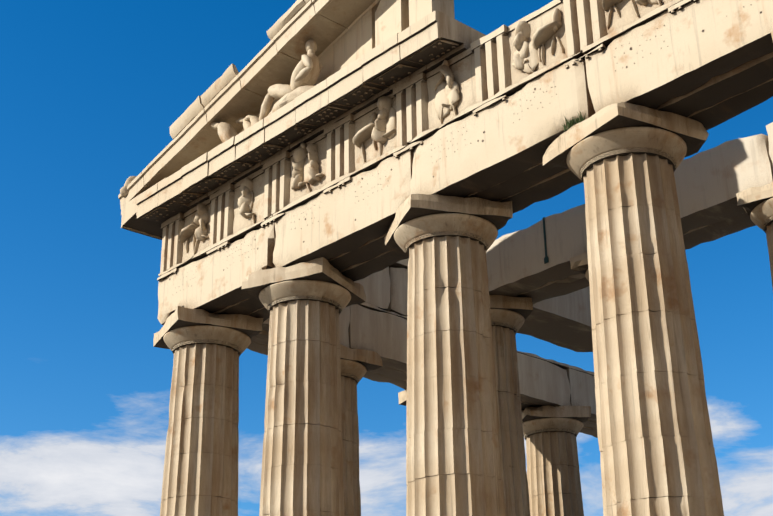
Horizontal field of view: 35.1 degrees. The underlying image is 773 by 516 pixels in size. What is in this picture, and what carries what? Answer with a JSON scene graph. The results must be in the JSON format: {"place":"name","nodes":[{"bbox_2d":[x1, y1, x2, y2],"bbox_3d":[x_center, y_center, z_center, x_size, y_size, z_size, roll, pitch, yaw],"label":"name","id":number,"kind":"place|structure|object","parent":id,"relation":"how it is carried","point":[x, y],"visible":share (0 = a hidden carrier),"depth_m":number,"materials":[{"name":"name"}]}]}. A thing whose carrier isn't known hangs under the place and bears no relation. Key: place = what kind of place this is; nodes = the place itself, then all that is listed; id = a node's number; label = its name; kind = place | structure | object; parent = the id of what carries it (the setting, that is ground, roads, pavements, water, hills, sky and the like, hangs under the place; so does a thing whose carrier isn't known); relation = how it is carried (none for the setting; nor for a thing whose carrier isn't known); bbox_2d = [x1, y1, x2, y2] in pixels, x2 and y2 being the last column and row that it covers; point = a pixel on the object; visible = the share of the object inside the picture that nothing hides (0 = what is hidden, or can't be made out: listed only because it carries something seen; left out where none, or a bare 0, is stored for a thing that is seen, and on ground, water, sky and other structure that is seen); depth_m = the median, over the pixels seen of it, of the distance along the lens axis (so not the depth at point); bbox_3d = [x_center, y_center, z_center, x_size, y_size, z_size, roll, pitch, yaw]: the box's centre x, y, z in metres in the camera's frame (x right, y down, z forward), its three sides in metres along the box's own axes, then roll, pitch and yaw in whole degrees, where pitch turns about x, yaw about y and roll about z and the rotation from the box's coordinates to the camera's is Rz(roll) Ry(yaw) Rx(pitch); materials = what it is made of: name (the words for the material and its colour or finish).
{"place":"outdoors","nodes":[
{"label":"outdoors","id":0,"kind":"place"},
{"bbox_2d":[0,0,772,515],"label":"sky","id":1,"kind":"structure","parent":0,"point":[92,91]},
{"label":"ground","id":2,"kind":"structure","parent":0,"visible":0},
{"bbox_3d":[30.632,16.235,35.710,72.280,1.756,33.594,19,-30,-38],"label":"stepped base","id":3,"kind":"object","parent":2,"relation":"on","visible":0},
{"bbox_2d":[153,306,262,515],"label":"column","id":4,"kind":"structure","parent":3,"relation":"on","point":[200,472],"depth_m":27.50,"materials":[{"name":"stone"}]},
{"bbox_2d":[158,0,772,324],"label":"architrave","id":5,"kind":"object","parent":4,"relation":"on","point":[718,70],"visible":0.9,"depth_m":21.74,"materials":[{"name":"stone"}]},
{"bbox_2d":[160,0,673,272],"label":"frieze","id":6,"kind":"object","parent":5,"relation":"on","point":[483,69],"visible":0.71,"depth_m":23.72,"materials":[{"name":"stone"}]},
{"bbox_2d":[121,10,485,239],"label":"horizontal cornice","id":7,"kind":"structure","parent":6,"relation":"on","point":[368,67],"depth_m":25.43,"materials":[{"name":"stone"}]},
{"bbox_2d":[120,39,321,197],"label":"pediment sculptures","id":8,"kind":"object","parent":7,"relation":"on","point":[305,73],"visible":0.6,"depth_m":26.25,"materials":[{"name":"stone"}]},
{"bbox_2d":[118,0,380,206],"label":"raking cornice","id":9,"kind":"structure","parent":7,"relation":"on","point":[325,25],"depth_m":27.38,"materials":[{"name":"stone"}]},
{"bbox_2d":[134,0,309,197],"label":"roof edge blocks","id":10,"kind":"structure","parent":9,"relation":"on","point":[196,107],"depth_m":28.05,"materials":[{"name":"stone"}]},
{"bbox_2d":[141,40,458,221],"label":"mutules","id":11,"kind":"object","parent":7,"relation":"attached to","point":[434,51],"visible":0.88,"depth_m":25.48,"materials":[{"name":"stone"}]},
{"bbox_2d":[258,0,454,117],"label":"tympanum","id":12,"kind":"object","parent":7,"relation":"on","point":[370,29],"visible":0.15,"depth_m":25.48,"materials":[{"name":"stone"}]},
{"bbox_2d":[178,0,661,254],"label":"relief sculptures","id":13,"kind":"object","parent":6,"relation":"attached to","point":[527,58],"visible":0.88,"depth_m":24.15,"materials":[{"name":"stone"}]},
{"bbox_2d":[157,0,697,280],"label":"regulae","id":14,"kind":"object","parent":5,"relation":"attached to","point":[601,47],"visible":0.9,"depth_m":23.31,"materials":[{"name":"stone"}]},
{"bbox_2d":[169,6,761,292],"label":"holes","id":15,"kind":"object","parent":5,"relation":"attached to","point":[483,132],"visible":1,"depth_m":21.83,"materials":[{"name":"brown stone"}]},
{"bbox_2d":[242,257,365,515],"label":"column","id":16,"kind":"structure","parent":3,"relation":"on","point":[305,304],"depth_m":24.88,"materials":[{"name":"stone"}]},
{"bbox_2d":[340,344,381,515],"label":"column","id":17,"kind":"structure","parent":3,"relation":"on","point":[357,365],"depth_m":30.18,"materials":[{"name":"stone"}]},
{"bbox_2d":[398,389,406,405],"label":"column","id":18,"kind":"structure","parent":3,"relation":"on","point":[402,396],"depth_m":33.97,"materials":[{"name":"stone"}]},
{"bbox_2d":[247,259,597,437],"bbox_3d":[2.030,2.380,35.161,15.677,3.272,2.534,19,-30,-38],"label":"inner architrave","id":19,"kind":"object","parent":18,"relation":"on","point":[376,321],"depth_m":32.39,"materials":[{"name":"stone"}]},
{"bbox_2d":[384,194,512,515],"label":"column","id":20,"kind":"structure","parent":3,"relation":"on","point":[453,448],"depth_m":21.78,"materials":[{"name":"stone"}]},
{"bbox_2d":[522,405,590,515],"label":"column","id":21,"kind":"structure","parent":3,"relation":"on","point":[550,433],"depth_m":35.45,"materials":[{"name":"stone"}]},
{"bbox_2d":[543,102,723,515],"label":"column","id":22,"kind":"structure","parent":3,"relation":"on","point":[622,161],"depth_m":18.70,"materials":[{"name":"stone"}]},
{"bbox_2d":[562,111,585,130],"bbox_3d":[3.084,-2.292,20.216,0.247,0.202,0.472,19,-30,-38],"label":"plant","id":23,"kind":"object","parent":22,"relation":"on","point":[572,123],"visible":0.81,"depth_m":20.20,"materials":[{"name":"green plant"}]},
{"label":"cella platform","id":24,"kind":"structure","parent":3,"relation":"on","visible":0},
{"bbox_2d":[489,295,532,515],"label":"column","id":25,"kind":"structure","parent":24,"relation":"on","point":[509,315],"depth_m":28.46,"materials":[{"name":"stone"}]},
{"bbox_2d":[569,251,588,280],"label":"column","id":26,"kind":"structure","parent":24,"relation":"on","point":[578,263],"depth_m":26.76,"materials":[{"name":"stone"}]},
{"bbox_2d":[736,182,772,287],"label":"column","id":27,"kind":"structure","parent":24,"relation":"on","point":[756,203],"depth_m":23.76,"materials":[{"name":"stone"}]},
{"bbox_2d":[486,122,772,351],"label":"inner architrave","id":28,"kind":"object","parent":27,"relation":"on","point":[711,183],"depth_m":27.50,"materials":[{"name":"stone"}]},
{"bbox_2d":[542,217,548,263],"bbox_3d":[4.016,-0.276,28.186,1.116,1.137,0.110,19,-30,-38],"label":"strap","id":29,"kind":"object","parent":28,"relation":"attached to","point":[546,259],"visible":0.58,"depth_m":27.81,"materials":[{"name":"black metal"}]}
]}

